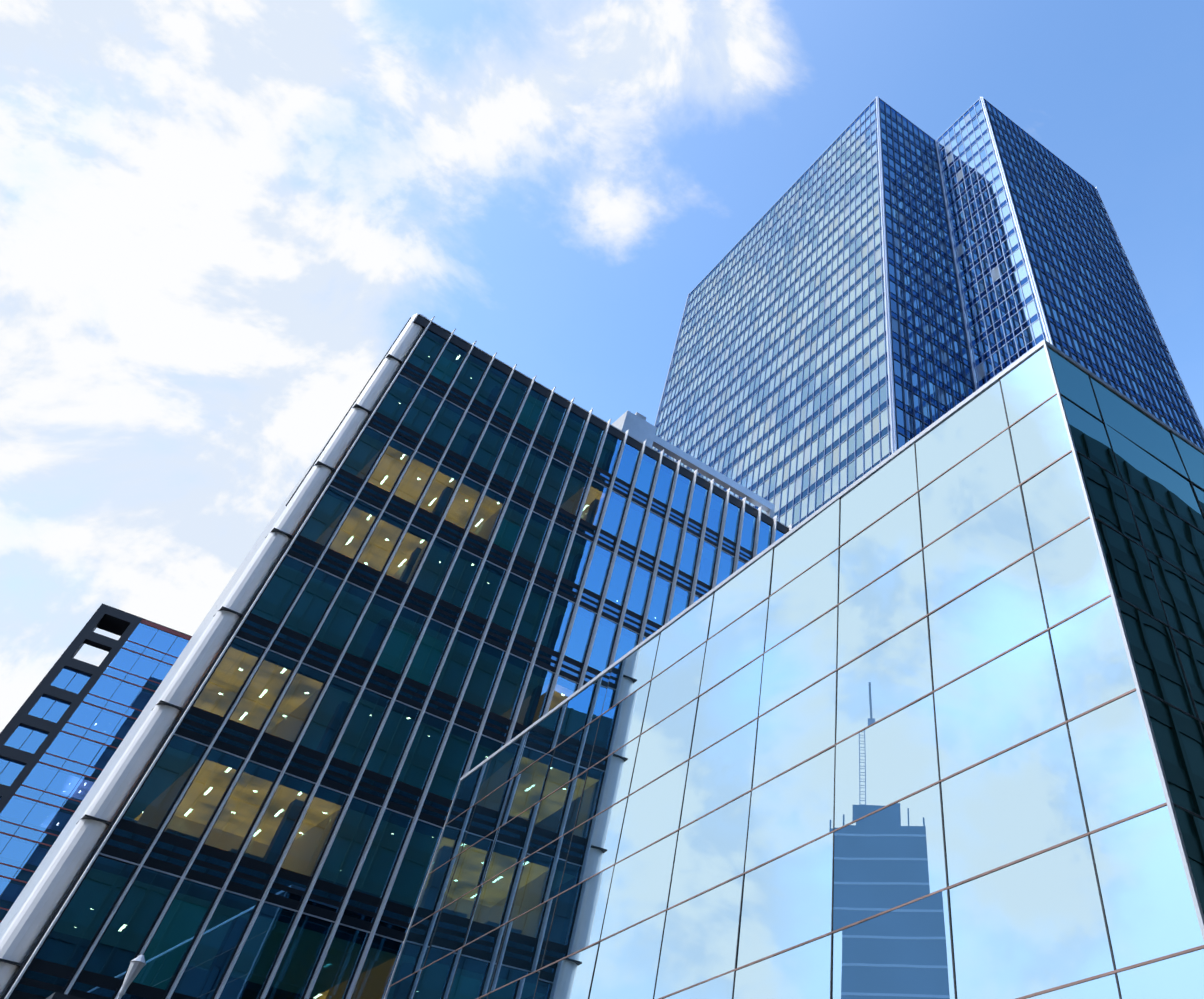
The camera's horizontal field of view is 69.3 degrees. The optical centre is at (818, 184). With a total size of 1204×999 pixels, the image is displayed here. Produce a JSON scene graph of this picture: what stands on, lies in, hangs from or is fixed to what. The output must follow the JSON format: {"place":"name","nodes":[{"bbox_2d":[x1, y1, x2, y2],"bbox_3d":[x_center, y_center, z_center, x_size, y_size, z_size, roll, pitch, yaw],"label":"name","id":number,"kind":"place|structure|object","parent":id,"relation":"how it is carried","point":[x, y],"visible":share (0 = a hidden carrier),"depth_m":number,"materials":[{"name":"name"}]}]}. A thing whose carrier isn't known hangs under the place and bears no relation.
{"place":"outdoors","nodes":[
{"label":"outdoors","id":0,"kind":"place"},
{"bbox_2d":[0,0,1203,732],"label":"sky","id":1,"kind":"structure","parent":0,"point":[219,219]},
{"bbox_2d":[384,340,1203,998],"bbox_3d":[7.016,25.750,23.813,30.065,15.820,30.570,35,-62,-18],"label":"glass building","id":2,"kind":"structure","parent":0,"point":[920,716],"depth_m":16.81,"materials":[{"name":"blue glass"}]},
{"bbox_2d":[652,96,1203,528],"bbox_3d":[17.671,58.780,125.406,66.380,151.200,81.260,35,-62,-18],"label":"tower","id":3,"kind":"structure","parent":0,"point":[882,280],"depth_m":132.17,"materials":[{"name":"blue glass"}]},
{"label":"ground","id":4,"kind":"structure","parent":0,"visible":0},
{"bbox_2d":[0,603,191,922],"bbox_3d":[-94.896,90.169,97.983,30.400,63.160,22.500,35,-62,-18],"label":"slim block","id":5,"kind":"structure","parent":4,"relation":"on","point":[65,730],"depth_m":104.95,"materials":[{"name":"blue glass"}]},
{"bbox_2d":[116,955,145,998],"bbox_3d":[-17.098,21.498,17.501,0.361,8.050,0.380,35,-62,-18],"label":"street lamp","id":6,"kind":"object","parent":4,"relation":"on","point":[137,964],"visible":1,"depth_m":20.55,"materials":[{"name":"grey metal"}]},
{"bbox_2d":[0,314,791,998],"bbox_3d":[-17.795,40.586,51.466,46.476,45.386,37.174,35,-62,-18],"label":"office block","id":7,"kind":"structure","parent":4,"relation":"on","point":[460,558],"depth_m":40.30,"materials":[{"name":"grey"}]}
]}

